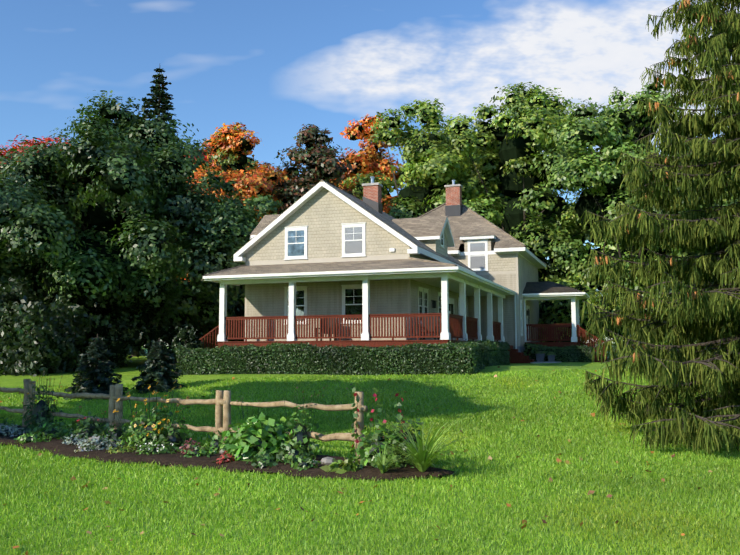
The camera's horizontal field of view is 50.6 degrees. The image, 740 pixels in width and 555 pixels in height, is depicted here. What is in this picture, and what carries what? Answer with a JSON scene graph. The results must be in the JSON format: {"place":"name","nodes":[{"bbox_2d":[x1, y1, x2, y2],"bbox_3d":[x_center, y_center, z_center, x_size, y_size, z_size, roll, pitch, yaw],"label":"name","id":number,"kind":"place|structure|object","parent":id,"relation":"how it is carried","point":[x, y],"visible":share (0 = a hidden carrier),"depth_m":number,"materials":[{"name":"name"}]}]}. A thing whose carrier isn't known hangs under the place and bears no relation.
{"place":"outdoors","nodes":[
{"label":"outdoors","id":0,"kind":"place"},
{"bbox_2d":[0,343,739,554],"bbox_3d":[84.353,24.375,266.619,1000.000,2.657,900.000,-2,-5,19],"label":"lawn","id":1,"kind":"structure","parent":0,"point":[129,372],"depth_m":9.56,"materials":[{"name":"green plant"}]},
{"bbox_2d":[0,321,15,333],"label":"tree","id":2,"kind":"object","parent":1,"relation":"on","point":[7,330],"visible":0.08,"depth_m":37.34,"materials":[{"name":"green plant"}]},
{"bbox_2d":[0,157,20,179],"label":"tree","id":3,"kind":"object","parent":1,"relation":"on","point":[2,164],"depth_m":55.09,"materials":[{"name":"green plant"}]},
{"bbox_2d":[0,229,70,325],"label":"maple tree","id":4,"kind":"object","parent":1,"relation":"on","point":[4,266],"visible":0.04,"depth_m":38.09,"materials":[{"name":"green plant"}]},
{"bbox_2d":[0,134,73,183],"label":"red tree","id":5,"kind":"object","parent":1,"relation":"on","point":[29,145],"visible":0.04,"depth_m":63.91,"materials":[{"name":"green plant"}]},
{"bbox_2d":[0,275,95,375],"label":"wild hedge","id":6,"kind":"object","parent":1,"relation":"on","point":[36,351],"visible":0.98,"depth_m":34.29,"materials":[{"name":"green plant"}]},
{"bbox_2d":[20,322,78,346],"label":"tree","id":7,"kind":"object","parent":1,"relation":"on","point":[36,324],"visible":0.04,"depth_m":37.07,"materials":[{"name":"green plant"}]},
{"bbox_2d":[63,334,128,400],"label":"fir","id":8,"kind":"object","parent":1,"relation":"on","point":[95,379],"visible":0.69,"depth_m":26.59,"materials":[{"name":"green plant"}]},
{"bbox_2d":[58,228,162,359],"bbox_3d":[-18.130,0.797,48.428,11.192,9.448,10.060,2,-5,-19],"label":"tree","id":9,"kind":"object","parent":1,"relation":"on","point":[86,340],"depth_m":47.95,"materials":[{"name":"green plant"}]},
{"bbox_2d":[77,317,153,367],"bbox_3d":[-12.478,3.255,39.491,4.070,2.729,4.476,-2,-5,19],"label":"shrub","id":10,"kind":"object","parent":1,"relation":"on","point":[120,345],"visible":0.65,"depth_m":38.22,"materials":[{"name":"green plant"}]},
{"bbox_2d":[76,115,167,356],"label":"tree","id":11,"kind":"object","parent":1,"relation":"on","point":[134,119],"depth_m":82.81,"materials":[{"name":"green plant"}]},
{"bbox_2d":[0,90,269,365],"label":"maple tree","id":12,"kind":"object","parent":1,"relation":"on","point":[111,260],"visible":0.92,"depth_m":38.73,"materials":[{"name":"green plant"}]},
{"bbox_2d":[131,338,185,393],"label":"fir","id":13,"kind":"object","parent":1,"relation":"on","point":[164,375],"visible":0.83,"depth_m":27.85,"materials":[{"name":"green plant"}]},
{"bbox_2d":[137,67,190,359],"bbox_3d":[-16.768,-5.248,60.905,10.124,23.500,9.723,1,-5,-17],"label":"tall conifer","id":14,"kind":"object","parent":1,"relation":"on","point":[162,97],"visible":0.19,"depth_m":61.48,"materials":[{"name":"green plant"}]},
{"bbox_2d":[141,318,208,365],"bbox_3d":[-10.043,3.392,40.901,3.180,2.542,4.188,-2,-5,19],"label":"shrub","id":15,"kind":"object","parent":1,"relation":"on","point":[167,334],"visible":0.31,"depth_m":40.12,"materials":[{"name":"green plant"}]},
{"bbox_2d":[0,379,367,459],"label":"split rail fence","id":16,"kind":"object","parent":1,"relation":"on","point":[222,403],"visible":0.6,"depth_m":14.36,"materials":[{"name":"brown wood"}]},
{"bbox_2d":[171,326,207,361],"bbox_3d":[-7.981,3.203,34.866,1.852,2.076,2.011,-2,-5,19],"label":"shrub","id":17,"kind":"object","parent":1,"relation":"on","point":[185,336],"visible":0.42,"depth_m":34.44,"materials":[{"name":"green plant"}]},
{"bbox_2d":[176,137,241,349],"bbox_3d":[-13.045,-2.323,63.465,9.228,18.141,7.967,-2,-5,19],"label":"orange tree","id":18,"kind":"object","parent":1,"relation":"on","point":[205,159],"visible":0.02,"depth_m":62.51,"materials":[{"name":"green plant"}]},
{"bbox_2d":[163,171,283,347],"bbox_3d":[-8.748,-0.699,49.563,9.102,12.264,7.249,0,-5,-6],"label":"tree","id":19,"kind":"object","parent":1,"relation":"on","point":[266,201],"visible":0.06,"depth_m":49.48,"materials":[{"name":"green plant"}]},
{"bbox_2d":[191,157,257,340],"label":"tree","id":20,"kind":"object","parent":1,"relation":"on","point":[251,161],"depth_m":97.27,"materials":[{"name":"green plant"}]},
{"bbox_2d":[0,423,453,480],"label":"flower bed soil","id":21,"kind":"structure","parent":1,"relation":"on","point":[172,459],"depth_m":12.70,"materials":[{"name":"brown soil"}]},
{"bbox_2d":[0,375,480,473],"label":"flower bed plants","id":22,"kind":"object","parent":21,"relation":"on","point":[260,444],"visible":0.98,"depth_m":12.93,"materials":[{"name":"green plant"}]},
{"bbox_2d":[175,122,289,340],"bbox_3d":[-10.428,-2.792,57.959,9.502,18.097,8.514,-2,-5,19],"label":"orange tree","id":23,"kind":"object","parent":1,"relation":"on","point":[235,147],"visible":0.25,"depth_m":57.48,"materials":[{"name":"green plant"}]},
{"bbox_2d":[264,124,362,214],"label":"russet tree","id":24,"kind":"object","parent":1,"relation":"on","point":[319,160],"visible":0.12,"depth_m":59.12,"materials":[{"name":"brown plant"}]},
{"bbox_2d":[173,341,478,374],"bbox_3d":[-2.048,3.321,31.328,12.937,1.574,1.376,-2,-5,19],"label":"hedge","id":25,"kind":"object","parent":1,"relation":"on","point":[307,358],"visible":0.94,"depth_m":30.75,"materials":[{"name":"green plant"}]},
{"bbox_2d":[0,366,722,554],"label":"fallen leaves","id":26,"kind":"object","parent":1,"relation":"on","point":[509,505],"visible":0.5,"depth_m":10.47,"materials":[{"name":"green plant"}]},
{"bbox_2d":[329,114,407,212],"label":"tree","id":27,"kind":"object","parent":1,"relation":"on","point":[370,158],"visible":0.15,"depth_m":74.42,"materials":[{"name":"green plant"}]},
{"bbox_2d":[199,176,606,363],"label":"house","id":28,"kind":"structure","parent":1,"relation":"on","point":[327,263],"depth_m":35.63,"materials":[{"name":"beige wood"}]},
{"bbox_2d":[535,351,555,361],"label":"plant pots","id":29,"kind":"object","parent":28,"relation":"on","point":[540,356],"visible":1,"depth_m":44.24,"materials":[{"name":"ceramic"}]},
{"bbox_2d":[339,98,511,224],"bbox_3d":[5.197,-4.628,67.950,15.219,23.416,13.573,-4,-6,37],"label":"tree","id":30,"kind":"object","parent":1,"relation":"on","point":[422,191],"visible":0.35,"depth_m":64.85,"materials":[{"name":"green plant"}]},
{"bbox_2d":[444,126,503,224],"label":"tree","id":31,"kind":"object","parent":1,"relation":"on","point":[473,159],"depth_m":80.33,"materials":[{"name":"green plant"}]},
{"bbox_2d":[455,339,510,371],"bbox_3d":[4.938,3.338,33.688,1.294,1.384,8.390,-2,-5,19],"label":"hedge","id":32,"kind":"object","parent":1,"relation":"on","point":[491,353],"visible":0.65,"depth_m":32.57,"materials":[{"name":"green plant"}]},
{"bbox_2d":[419,81,597,315],"bbox_3d":[12.195,-4.665,64.131,16.389,22.607,16.601,2,-6,-26],"label":"tree","id":33,"kind":"object","parent":1,"relation":"on","point":[535,216],"visible":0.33,"depth_m":61.90,"materials":[{"name":"green plant"}]},
{"bbox_2d":[471,128,571,281],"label":"tree","id":34,"kind":"object","parent":1,"relation":"on","point":[548,276],"depth_m":86.59,"materials":[{"name":"green plant"}]},
{"bbox_2d":[523,343,537,358],"bbox_3d":[9.083,4.335,44.812,0.705,1.205,0.917,3,-6,-30],"label":"shrub by stairs","id":35,"kind":"object","parent":1,"relation":"on","point":[528,349],"visible":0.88,"depth_m":44.65,"materials":[{"name":"green plant"}]},
{"bbox_2d":[539,300,555,323],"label":"tree","id":36,"kind":"object","parent":1,"relation":"on","point":[543,306],"visible":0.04,"depth_m":57.63,"materials":[{"name":"green plant"}]},
{"bbox_2d":[525,343,594,361],"bbox_3d":[10.908,4.417,45.024,3.924,1.388,1.263,-2,-5,19],"label":"hedge","id":37,"kind":"object","parent":1,"relation":"on","point":[576,353],"visible":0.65,"depth_m":44.50,"materials":[{"name":"green plant"}]},
{"bbox_2d":[546,184,595,294],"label":"tree","id":38,"kind":"object","parent":1,"relation":"on","point":[589,251],"visible":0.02,"depth_m":92.14,"materials":[{"name":"green plant"}]},
{"bbox_2d":[537,273,633,353],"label":"tree","id":39,"kind":"object","parent":1,"relation":"on","point":[562,309],"visible":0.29,"depth_m":51.31,"materials":[{"name":"green plant"}]},
{"bbox_2d":[529,79,737,347],"bbox_3d":[19.645,-4.496,57.299,16.445,21.122,16.440,-2,-5,19],"label":"tree","id":40,"kind":"object","parent":1,"relation":"on","point":[612,134],"visible":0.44,"depth_m":55.29,"materials":[{"name":"green plant"}]},
{"bbox_2d":[564,178,704,348],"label":"tree","id":41,"kind":"object","parent":1,"relation":"on","point":[596,249],"depth_m":80.31,"materials":[{"name":"green plant"}]},
{"bbox_2d":[579,0,739,453],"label":"spruce","id":42,"kind":"object","parent":1,"relation":"on","point":[708,362],"visible":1,"depth_m":16.16,"materials":[{"name":"green plant"}]},
{"bbox_2d":[633,289,712,349],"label":"tree","id":43,"kind":"object","parent":1,"relation":"on","point":[648,295],"depth_m":49.40,"materials":[{"name":"green plant"}]},
{"bbox_2d":[639,103,739,300],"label":"tree","id":44,"kind":"object","parent":1,"relation":"on","point":[701,206],"visible":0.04,"depth_m":50.77,"materials":[{"name":"green plant"}]},
{"bbox_2d":[0,0,739,345],"label":"sky","id":45,"kind":"structure","parent":0,"point":[274,68],"materials":[{"name":"blue"}]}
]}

